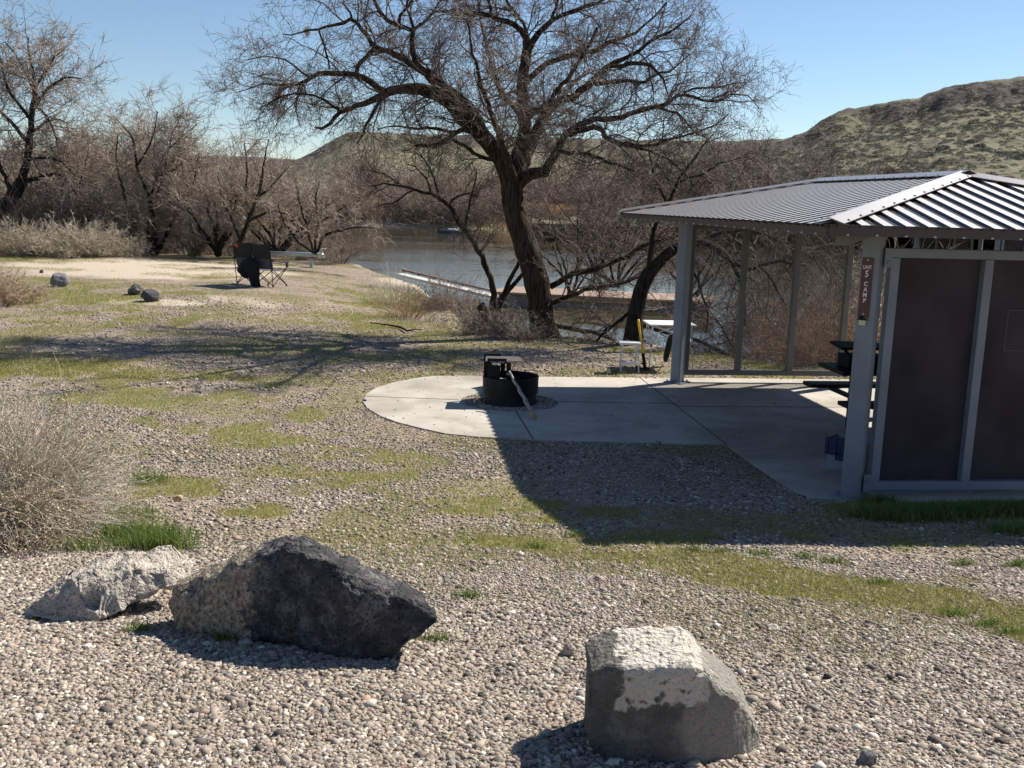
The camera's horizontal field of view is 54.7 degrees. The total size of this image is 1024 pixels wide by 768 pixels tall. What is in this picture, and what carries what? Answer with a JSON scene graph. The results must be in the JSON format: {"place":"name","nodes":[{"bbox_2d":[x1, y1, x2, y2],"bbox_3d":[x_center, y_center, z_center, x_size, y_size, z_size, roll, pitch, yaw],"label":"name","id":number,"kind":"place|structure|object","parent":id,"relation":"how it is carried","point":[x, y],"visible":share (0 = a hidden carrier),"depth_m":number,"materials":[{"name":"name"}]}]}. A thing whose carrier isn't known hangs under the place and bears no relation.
{"place":"outdoors","nodes":[
{"label":"outdoors","id":0,"kind":"place"},
{"bbox_2d":[0,151,295,189],"bbox_3d":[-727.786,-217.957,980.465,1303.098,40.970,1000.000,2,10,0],"label":"mesa hill","id":1,"kind":"structure","parent":0,"point":[283,161],"depth_m":885.60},
{"bbox_2d":[184,198,806,236],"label":"bank grass","id":2,"kind":"structure","parent":0,"point":[489,224],"depth_m":159.79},
{"bbox_2d":[0,208,1023,767],"bbox_3d":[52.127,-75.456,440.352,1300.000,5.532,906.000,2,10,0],"label":"ground","id":3,"kind":"structure","parent":0,"point":[134,268],"depth_m":13.16,"materials":[{"name":"gravel"}]},
{"bbox_2d":[0,264,56,308],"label":"dry shrub","id":4,"kind":"object","parent":3,"relation":"on","point":[12,291],"visible":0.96,"depth_m":22.22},
{"bbox_2d":[0,214,62,257],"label":"grey shrub","id":5,"kind":"object","parent":3,"relation":"on","point":[4,250],"visible":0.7,"depth_m":32.92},
{"bbox_2d":[0,181,73,233],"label":"thicket shrub","id":6,"kind":"object","parent":3,"relation":"on","point":[19,210],"visible":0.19,"depth_m":37.94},
{"bbox_2d":[0,217,85,255],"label":"grey shrub","id":7,"kind":"object","parent":3,"relation":"on","point":[25,229],"visible":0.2,"depth_m":33.70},
{"bbox_2d":[0,176,90,232],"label":"thicket shrub","id":8,"kind":"object","parent":3,"relation":"on","point":[36,211],"visible":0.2,"depth_m":37.83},
{"bbox_2d":[0,134,101,206],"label":"bare tree","id":9,"kind":"object","parent":3,"relation":"on","point":[32,172],"visible":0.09,"depth_m":40.90,"materials":[{"name":"brown plant"}]},
{"bbox_2d":[50,272,69,286],"bbox_3d":[-11.430,-2.596,25.057,0.472,0.437,0.353,-1,11,-15],"label":"boulder","id":10,"kind":"object","parent":3,"relation":"on","point":[58,279],"visible":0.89,"depth_m":24.93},
{"bbox_2d":[0,0,136,230],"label":"bare tree","id":11,"kind":"object","parent":3,"relation":"on","point":[34,83],"visible":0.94,"depth_m":37.84,"materials":[{"name":"brown plant"}]},
{"bbox_2d":[0,133,136,208],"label":"bare tree","id":12,"kind":"object","parent":3,"relation":"on","point":[3,150],"visible":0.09,"depth_m":42.80,"materials":[{"name":"brown plant"}]},
{"bbox_2d":[8,211,129,259],"bbox_3d":[-15.022,-4.994,33.686,3.870,1.874,3.939,-4,12,-28],"label":"grey shrub","id":13,"kind":"object","parent":3,"relation":"on","point":[78,245],"visible":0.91,"depth_m":33.27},
{"bbox_2d":[27,187,127,235],"bbox_3d":[-17.269,-6.516,39.448,3.891,3.164,3.935,7,12,27],"label":"thicket shrub","id":14,"kind":"object","parent":3,"relation":"on","point":[76,214],"visible":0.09,"depth_m":38.71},
{"bbox_2d":[0,115,171,244],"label":"bare tree","id":15,"kind":"object","parent":3,"relation":"on","point":[92,154],"visible":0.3,"depth_m":38.65,"materials":[{"name":"brown plant"}]},
{"bbox_2d":[0,352,183,559],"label":"dry bush","id":16,"kind":"object","parent":3,"relation":"on","point":[41,501],"visible":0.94,"depth_m":6.91,"materials":[{"name":"plant"}]},
{"bbox_2d":[23,172,170,252],"bbox_3d":[-16.054,-6.552,38.869,5.110,3.396,5.421,5,11,20],"label":"thicket shrub","id":17,"kind":"object","parent":3,"relation":"on","point":[87,209],"visible":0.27,"depth_m":37.79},
{"bbox_2d":[43,209,155,256],"bbox_3d":[-15.210,-5.321,35.649,4.038,1.955,4.110,8,12,33],"label":"grey shrub","id":18,"kind":"object","parent":3,"relation":"on","point":[100,231],"visible":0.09,"depth_m":35.79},
{"bbox_2d":[1,113,199,223],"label":"bare tree","id":19,"kind":"object","parent":3,"relation":"on","point":[109,155],"visible":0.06,"depth_m":41.34,"materials":[{"name":"brown plant"}]},
{"bbox_2d":[66,220,155,257],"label":"grey shrub","id":20,"kind":"object","parent":3,"relation":"on","point":[122,252],"visible":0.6,"depth_m":34.49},
{"bbox_2d":[39,463,224,551],"bbox_3d":[-3.044,0.925,7.785,1.190,0.520,3.406,-3,11,-23],"label":"green grass tuft","id":21,"kind":"object","parent":3,"relation":"on","point":[151,536],"visible":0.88,"depth_m":6.63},
{"bbox_2d":[85,186,198,253],"bbox_3d":[-14.690,-6.695,40.175,5.093,3.384,5.402,3,10,8],"label":"thicket shrub","id":22,"kind":"object","parent":3,"relation":"on","point":[149,233],"visible":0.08,"depth_m":39.87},
{"bbox_2d":[69,73,229,255],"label":"bare tree","id":23,"kind":"object","parent":3,"relation":"on","point":[151,216],"visible":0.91,"depth_m":37.18,"materials":[{"name":"brown plant"}]},
{"bbox_2d":[140,289,158,301],"bbox_3d":[-8.429,-2.042,23.061,0.421,0.331,0.354,-2,11,-18],"label":"boulder","id":24,"kind":"object","parent":3,"relation":"on","point":[150,295],"visible":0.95,"depth_m":22.95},
{"bbox_2d":[50,100,278,251],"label":"bare tree","id":25,"kind":"object","parent":3,"relation":"on","point":[231,153],"visible":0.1,"depth_m":44.34,"materials":[{"name":"brown plant"}]},
{"bbox_2d":[142,199,225,255],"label":"thicket shrub","id":26,"kind":"object","parent":3,"relation":"on","point":[190,252],"visible":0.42,"depth_m":38.44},
{"bbox_2d":[80,116,302,254],"bbox_3d":[-11.954,-7.551,38.331,8.428,5.514,5.468,7,12,29],"label":"bare tree","id":27,"kind":"object","parent":3,"relation":"on","point":[174,178],"visible":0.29,"depth_m":38.30,"materials":[{"name":"brown plant"}]},
{"bbox_2d":[142,153,295,256],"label":"bare tree","id":28,"kind":"object","parent":3,"relation":"on","point":[216,246],"visible":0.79,"depth_m":36.46,"materials":[{"name":"brown plant"}]},
{"bbox_2d":[200,218,281,257],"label":"thicket shrub","id":29,"kind":"object","parent":3,"relation":"on","point":[248,240],"visible":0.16,"depth_m":39.10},
{"bbox_2d":[198,109,308,242],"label":"bare tree","id":30,"kind":"object","parent":3,"relation":"on","point":[248,219],"visible":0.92,"depth_m":35.41,"materials":[{"name":"brown plant"}]},
{"bbox_2d":[233,242,289,286],"bbox_3d":[-6.691,-3.196,26.354,1.382,1.145,0.771,7,11,26],"label":"camp chair","id":31,"kind":"object","parent":3,"relation":"on","point":[261,254],"visible":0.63,"depth_m":26.03,"materials":[{"name":"black fabric"}]},
{"bbox_2d":[237,257,260,286],"bbox_3d":[-6.900,-2.951,26.021,0.800,0.750,0.216,7,12,28],"label":"black coat","id":32,"kind":"object","parent":31,"relation":"on","point":[248,267],"visible":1,"depth_m":25.93,"materials":[{"name":"fabric"}]},
{"bbox_2d":[242,153,305,197],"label":"bank shrub","id":33,"kind":"object","parent":3,"relation":"on","point":[275,170],"visible":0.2,"depth_m":191.22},
{"bbox_2d":[170,144,387,257],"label":"bare tree","id":34,"kind":"object","parent":3,"relation":"on","point":[273,240],"visible":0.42,"depth_m":37.93,"materials":[{"name":"brown plant"}]},
{"bbox_2d":[270,248,325,266],"bbox_3d":[-7.975,-4.527,35.349,3.482,0.758,0.412,8,12,31],"label":"guard rail","id":35,"kind":"object","parent":3,"relation":"on","point":[306,254],"visible":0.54,"depth_m":34.93,"materials":[{"name":"metal"}]},
{"bbox_2d":[276,213,355,260],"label":"thicket shrub","id":36,"kind":"object","parent":3,"relation":"on","point":[309,244],"visible":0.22,"depth_m":39.18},
{"bbox_2d":[250,156,399,261],"bbox_3d":[-6.091,-5.807,32.956,5.162,3.548,2.573,2,10,0],"label":"bare shrub","id":37,"kind":"object","parent":3,"relation":"on","point":[320,223],"visible":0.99,"depth_m":33.09,"materials":[{"name":"brown plant"}]},
{"bbox_2d":[311,234,356,264],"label":"thicket shrub","id":38,"kind":"object","parent":3,"relation":"on","point":[328,257],"visible":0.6,"depth_m":36.66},
{"bbox_2d":[299,221,377,263],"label":"thicket shrub","id":39,"kind":"object","parent":3,"relation":"on","point":[345,253],"visible":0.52,"depth_m":37.76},
{"bbox_2d":[314,177,376,220],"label":"bank shrub","id":40,"kind":"object","parent":3,"relation":"on","point":[347,195],"visible":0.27,"depth_m":158.68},
{"bbox_2d":[337,189,382,222],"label":"bank shrub","id":41,"kind":"object","parent":3,"relation":"on","point":[364,219],"visible":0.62,"depth_m":156.80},
{"bbox_2d":[325,149,400,196],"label":"bank shrub","id":42,"kind":"object","parent":3,"relation":"on","point":[374,164],"visible":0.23,"depth_m":175.49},
{"bbox_2d":[331,157,395,198],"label":"bank shrub","id":43,"kind":"object","parent":3,"relation":"on","point":[380,177],"visible":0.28,"depth_m":174.44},
{"bbox_2d":[350,260,435,303],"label":"dry weeds","id":44,"kind":"object","parent":3,"relation":"on","point":[388,294],"visible":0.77,"depth_m":26.39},
{"bbox_2d":[383,161,432,198],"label":"bank shrub","id":45,"kind":"object","parent":3,"relation":"on","point":[413,182],"visible":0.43,"depth_m":169.96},
{"bbox_2d":[366,281,451,321],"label":"dry weeds","id":46,"kind":"object","parent":3,"relation":"on","point":[401,305],"visible":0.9,"depth_m":23.40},
{"bbox_2d":[380,189,438,222],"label":"bank shrub","id":47,"kind":"object","parent":3,"relation":"on","point":[409,208],"visible":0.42,"depth_m":158.03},
{"bbox_2d":[390,190,431,221],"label":"bank shrub","id":48,"kind":"object","parent":3,"relation":"on","point":[405,206],"visible":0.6,"depth_m":157.44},
{"bbox_2d":[328,130,522,324],"bbox_3d":[-1.710,-3.166,20.656,4.236,4.537,2.458,3,10,9],"label":"bare tree","id":49,"kind":"object","parent":3,"relation":"on","point":[508,287],"visible":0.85,"depth_m":20.64,"materials":[{"name":"brown plant"}]},
{"bbox_2d":[406,187,450,223],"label":"bank shrub","id":50,"kind":"object","parent":3,"relation":"on","point":[426,218],"visible":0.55,"depth_m":157.13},
{"bbox_2d":[0,291,875,411],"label":"gravel","id":51,"kind":"structure","parent":3,"relation":"on","point":[514,353],"depth_m":17.04,"materials":[{"name":"gravel"}]},
{"bbox_2d":[398,266,479,310],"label":"dry weeds","id":52,"kind":"object","parent":3,"relation":"on","point":[434,299],"visible":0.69,"depth_m":25.43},
{"bbox_2d":[0,255,881,385],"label":"mossy grass","id":53,"kind":"structure","parent":3,"relation":"on","point":[58,374],"depth_m":18.50,"materials":[{"name":"plant"}]},
{"bbox_2d":[421,187,472,226],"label":"bank shrub","id":54,"kind":"object","parent":3,"relation":"on","point":[444,213],"visible":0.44,"depth_m":156.94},
{"bbox_2d":[422,164,482,201],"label":"bank shrub","id":55,"kind":"object","parent":3,"relation":"on","point":[448,184],"visible":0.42,"depth_m":174.09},
{"bbox_2d":[411,269,506,320],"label":"dry weeds","id":56,"kind":"object","parent":3,"relation":"on","point":[447,293],"visible":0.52,"depth_m":25.27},
{"bbox_2d":[430,290,511,333],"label":"dry weeds","id":57,"kind":"object","parent":3,"relation":"on","point":[459,322],"visible":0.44,"depth_m":20.81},
{"bbox_2d":[416,290,529,331],"bbox_3d":[-1.190,-1.312,22.789,2.809,1.840,2.488,-7,14,-41],"label":"bank tangle","id":58,"kind":"object","parent":3,"relation":"on","point":[456,311],"visible":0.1,"depth_m":22.77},
{"bbox_2d":[462,190,498,223],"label":"bank shrub","id":59,"kind":"object","parent":3,"relation":"on","point":[484,212],"visible":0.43,"depth_m":158.24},
{"bbox_2d":[442,297,520,335],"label":"dry weeds","id":60,"kind":"object","parent":3,"relation":"on","point":[479,323],"visible":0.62,"depth_m":20.28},
{"bbox_2d":[476,297,496,334],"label":"shrub","id":61,"kind":"object","parent":3,"relation":"on","point":[480,307],"visible":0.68,"depth_m":20.39,"materials":[{"name":"brown plant"}]},
{"bbox_2d":[189,0,804,344],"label":"bare tree","id":62,"kind":"object","parent":3,"relation":"on","point":[516,174],"visible":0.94,"depth_m":19.19,"materials":[{"name":"brown plant"}]},
{"bbox_2d":[461,393,557,410],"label":"fire ring gravel","id":63,"kind":"structure","parent":3,"relation":"on","point":[545,402],"depth_m":13.16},
{"bbox_2d":[483,354,538,406],"bbox_3d":[-0.016,-0.051,13.327,0.755,0.656,0.780,2,10,0],"label":"fire ring","id":64,"kind":"object","parent":3,"relation":"on","point":[497,391],"visible":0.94,"depth_m":13.06,"materials":[{"name":"metal"}]},
{"bbox_2d":[0,536,1023,767],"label":"gravel","id":65,"kind":"structure","parent":3,"relation":"on","point":[411,657],"depth_m":4.22,"materials":[{"name":"gravel"}]},
{"bbox_2d":[25,545,195,621],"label":"pale rough boulder","id":66,"kind":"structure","parent":65,"relation":"on","point":[114,584],"depth_m":4.99,"materials":[{"name":"stone"}]},
{"bbox_2d":[168,535,436,658],"bbox_3d":[-0.978,0.991,4.663,1.425,0.550,0.357,5,11,20],"label":"lava boulder","id":67,"kind":"object","parent":65,"relation":"on","point":[310,595],"visible":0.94,"depth_m":4.51,"materials":[{"name":"stone"}]},
{"bbox_2d":[561,642,576,655],"bbox_3d":[0.263,1.230,4.570,0.069,0.088,0.067,-8,14,-42],"label":"stone","id":68,"kind":"object","parent":65,"relation":"on","point":[569,648],"visible":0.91,"depth_m":4.55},
{"bbox_2d":[583,626,759,764],"bbox_3d":[0.586,1.155,3.659,0.660,0.463,0.451,2,10,0],"label":"painted boulder","id":69,"kind":"object","parent":65,"relation":"on","point":[666,695],"visible":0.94,"depth_m":3.48,"materials":[{"name":"stone"},{"name":"white paint"}]},
{"bbox_2d":[858,749,876,765],"bbox_3d":[1.263,1.326,3.517,0.061,0.063,0.074,5,11,19],"label":"stone","id":70,"kind":"object","parent":65,"relation":"on","point":[867,757],"visible":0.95,"depth_m":3.49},
{"bbox_2d":[0,329,1023,767],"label":"dry straw","id":71,"kind":"object","parent":3,"relation":"on","point":[500,575],"visible":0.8,"depth_m":6.06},
{"bbox_2d":[470,299,554,340],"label":"dry weeds","id":72,"kind":"object","parent":3,"relation":"on","point":[501,333],"visible":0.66,"depth_m":19.92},
{"bbox_2d":[15,527,1023,642],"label":"grass sprigs","id":73,"kind":"object","parent":3,"relation":"on","point":[1013,563],"depth_m":5.49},
{"bbox_2d":[489,306,564,341],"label":"dry weeds","id":74,"kind":"object","parent":3,"relation":"on","point":[531,336],"visible":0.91,"depth_m":19.54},
{"bbox_2d":[525,160,567,202],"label":"bank shrub","id":75,"kind":"object","parent":3,"relation":"on","point":[555,188],"visible":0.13,"depth_m":182.59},
{"bbox_2d":[460,136,675,293],"bbox_3d":[1.589,-4.811,27.642,6.280,4.761,4.874,2,10,0],"label":"bare tree","id":76,"kind":"object","parent":3,"relation":"on","point":[586,219],"visible":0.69,"depth_m":27.55,"materials":[{"name":"brown plant"}]},
{"bbox_2d":[522,304,623,339],"bbox_3d":[1.362,-0.944,22.706,2.817,1.922,2.610,1,10,-1],"label":"bank tangle","id":77,"kind":"object","parent":3,"relation":"on","point":[581,325],"visible":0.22,"depth_m":22.93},
{"bbox_2d":[493,172,666,275],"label":"bare tree","id":78,"kind":"object","parent":3,"relation":"on","point":[575,202],"visible":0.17,"depth_m":59.10,"materials":[{"name":"brown plant"}]},
{"bbox_2d":[562,171,636,210],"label":"bank shrub","id":79,"kind":"object","parent":3,"relation":"on","point":[597,189],"visible":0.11,"depth_m":165.42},
{"bbox_2d":[438,138,783,287],"bbox_3d":[2.754,-5.385,30.543,10.792,4.832,4.039,4,11,11],"label":"bare tree","id":80,"kind":"object","parent":3,"relation":"on","point":[610,267],"visible":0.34,"depth_m":30.56,"materials":[{"name":"brown plant"}]},
{"bbox_2d":[619,341,640,373],"bbox_3d":[1.905,-0.440,16.117,0.345,0.491,0.359,2,10,0],"label":"folding stool","id":81,"kind":"object","parent":3,"relation":"on","point":[635,363],"visible":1,"depth_m":16.00,"materials":[{"name":"metal"}]},
{"bbox_2d":[636,319,648,370],"bbox_3d":[2.147,-0.620,16.228,0.240,0.872,0.084,3,10,10],"label":"axe","id":82,"kind":"object","parent":3,"relation":"on","point":[644,368],"visible":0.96,"depth_m":16.24,"materials":[{"name":"wood"}]},
{"bbox_2d":[641,320,696,369],"bbox_3d":[2.622,-0.654,16.636,0.786,0.763,0.620,1,10,-4],"label":"folding table","id":83,"kind":"object","parent":3,"relation":"on","point":[653,323],"visible":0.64,"depth_m":16.40,"materials":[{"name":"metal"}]},
{"bbox_2d":[663,334,672,361],"bbox_3d":[2.638,-0.617,16.741,0.161,0.489,0.110,-2,11,-18],"label":"hanging bag","id":84,"kind":"object","parent":83,"relation":"hanging from","point":[667,350],"visible":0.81,"depth_m":16.70,"materials":[{"name":"green fabric"}]},
{"bbox_2d":[363,375,1023,502],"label":"concrete pad","id":85,"kind":"object","parent":3,"relation":"on","point":[780,434],"visible":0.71,"depth_m":12.58,"materials":[{"name":"concrete"}]},
{"bbox_2d":[507,371,536,419],"bbox_3d":[0.127,0.135,12.553,0.070,0.473,0.887,-3,11,-23],"label":"burnt stick","id":86,"kind":"object","parent":85,"relation":"on","point":[530,408],"visible":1,"depth_m":12.45,"materials":[{"name":"grey wood"}]},
{"bbox_2d":[368,378,754,443],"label":"slab joints","id":87,"kind":"object","parent":85,"relation":"on","point":[618,402],"visible":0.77,"depth_m":13.41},
{"bbox_2d":[618,170,1023,501],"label":"picnic shelter","id":88,"kind":"object","parent":85,"relation":"on","point":[948,410],"visible":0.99,"depth_m":9.26,"materials":[{"name":"grey paint"}]},
{"bbox_2d":[857,257,873,318],"bbox_3d":[3.188,-0.865,8.933,0.104,0.550,0.010,10,13,38],"label":"campsite sign","id":89,"kind":"object","parent":88,"relation":"attached to","point":[865,286],"visible":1,"depth_m":8.93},
{"bbox_2d":[803,362,876,426],"bbox_3d":[4.770,0.169,12.364,1.970,0.760,1.590,0,10,-7],"label":"picnic table","id":90,"kind":"object","parent":85,"relation":"on","point":[834,386],"visible":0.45,"depth_m":12.47,"materials":[{"name":"black metal"}]},
{"bbox_2d":[829,341,878,367],"bbox_3d":[4.272,-0.361,12.216,0.640,0.299,0.385,0,10,-7],"label":"camp stove","id":91,"kind":"object","parent":90,"relation":"on","point":[844,359],"visible":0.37,"depth_m":12.14,"materials":[{"name":"black metal"}]},
{"bbox_2d":[824,433,869,471],"bbox_3d":[3.528,0.715,10.361,0.420,0.338,0.345,9,13,36],"label":"storage bin","id":92,"kind":"object","parent":85,"relation":"on","point":[834,447],"visible":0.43,"depth_m":10.31,"materials":[{"name":"blue plastic"}]},
{"bbox_2d":[550,121,836,296],"bbox_3d":[5.040,-5.248,29.731,8.587,5.224,4.538,7,12,26],"label":"bare tree","id":93,"kind":"object","parent":3,"relation":"on","point":[808,172],"visible":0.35,"depth_m":29.28,"materials":[{"name":"brown plant"}]},
{"bbox_2d":[528,103,884,362],"bbox_3d":[3.782,-2.144,19.271,6.990,6.350,3.487,2,10,0],"label":"bare tree","id":94,"kind":"object","parent":3,"relation":"on","point":[645,280],"visible":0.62,"depth_m":19.13,"materials":[{"name":"brown plant"}]},
{"bbox_2d":[695,250,824,356],"bbox_3d":[6.784,-1.865,26.115,4.745,3.494,5.122,-2,11,-17],"label":"bank tangle","id":95,"kind":"object","parent":3,"relation":"on","point":[736,301],"visible":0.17,"depth_m":26.51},
{"bbox_2d":[591,111,930,291],"bbox_3d":[8.132,-5.831,32.249,11.587,6.035,5.342,2,10,0],"label":"bare tree","id":96,"kind":"object","parent":3,"relation":"on","point":[775,183],"visible":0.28,"depth_m":32.36,"materials":[{"name":"brown plant"}]},
{"bbox_2d":[646,235,883,363],"bbox_3d":[6.772,-1.522,23.145,6.146,4.192,5.694,-7,13,-39],"label":"bank tangle","id":97,"kind":"object","parent":3,"relation":"on","point":[770,309],"visible":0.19,"depth_m":23.20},
{"bbox_2d":[721,291,847,363],"bbox_3d":[6.077,-0.975,21.296,2.903,2.146,3.277,-1,11,-12],"label":"bank tangle","id":98,"kind":"object","parent":3,"relation":"on","point":[814,334],"visible":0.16,"depth_m":20.96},
{"bbox_2d":[742,283,880,366],"bbox_3d":[5.488,-0.937,17.699,2.977,1.834,3.040,2,10,0],"label":"rusty bush","id":99,"kind":"object","parent":3,"relation":"on","point":[803,354],"visible":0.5,"depth_m":17.60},
{"bbox_2d":[719,233,909,363],"bbox_3d":[7.452,-1.747,21.947,4.977,3.679,5.618,6,11,22],"label":"bank tangle","id":100,"kind":"object","parent":3,"relation":"on","point":[829,296],"visible":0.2,"depth_m":21.51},
{"bbox_2d":[722,119,962,283],"bbox_3d":[11.571,-6.326,35.238,8.443,5.815,4.446,5,11,20],"label":"bare tree","id":101,"kind":"object","parent":3,"relation":"on","point":[827,236],"visible":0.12,"depth_m":35.39,"materials":[{"name":"brown plant"}]},
{"bbox_2d":[753,237,967,351],"bbox_3d":[8.153,-1.737,23.985,6.169,4.542,6.658,-7,13,-38],"label":"bank tangle","id":102,"kind":"object","parent":3,"relation":"on","point":[895,239],"visible":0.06,"depth_m":23.81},
{"bbox_2d":[831,490,1023,536],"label":"shaded grass","id":103,"kind":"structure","parent":3,"relation":"on","point":[887,509],"depth_m":8.48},
{"bbox_2d":[913,238,1023,250],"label":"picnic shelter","id":104,"kind":"object","parent":3,"relation":"on","point":[1012,245],"depth_m":37.68,"materials":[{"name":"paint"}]},
{"bbox_2d":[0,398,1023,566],"bbox_3d":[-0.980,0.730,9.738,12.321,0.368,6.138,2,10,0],"label":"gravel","id":105,"kind":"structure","parent":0,"point":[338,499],"depth_m":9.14,"materials":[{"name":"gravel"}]},
{"bbox_2d":[0,374,1023,680],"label":"short grass","id":106,"kind":"structure","parent":0,"point":[786,586],"depth_m":7.14,"materials":[{"name":"plant"}]},
{"bbox_2d":[0,0,1023,158],"label":"sky","id":107,"kind":"structure","parent":0,"point":[852,53],"materials":[{"name":"blue"}]},
{"bbox_2d":[272,132,781,202],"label":"central hill","id":108,"kind":"structure","parent":0,"point":[308,158],"depth_m":411.90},
{"bbox_2d":[136,221,1000,361],"bbox_3d":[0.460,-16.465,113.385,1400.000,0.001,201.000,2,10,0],"label":"river","id":109,"kind":"structure","parent":0,"point":[412,253],"depth_m":71.46,"materials":[{"name":"blue liquid"}]},
{"bbox_2d":[496,286,715,317],"bbox_3d":[3.838,-3.382,40.673,9.048,0.640,3.225,4,11,13],"label":"floating dock","id":110,"kind":"object","parent":109,"relation":"on","point":[518,293],"visible":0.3,"depth_m":39.58,"materials":[{"name":"beige wood"}]},
{"bbox_2d":[397,269,498,297],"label":"gangway","id":111,"kind":"object","parent":110,"relation":"on","point":[419,278],"visible":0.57,"depth_m":40.71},
{"bbox_2d":[532,76,1023,226],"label":"hill","id":112,"kind":"structure","parent":0,"point":[1014,96],"depth_m":267.94,"materials":[{"name":"plant"}]},
{"bbox_2d":[662,83,1023,226],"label":"sagebrush cover","id":113,"kind":"object","parent":112,"relation":"on","point":[1007,154],"visible":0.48,"depth_m":237.49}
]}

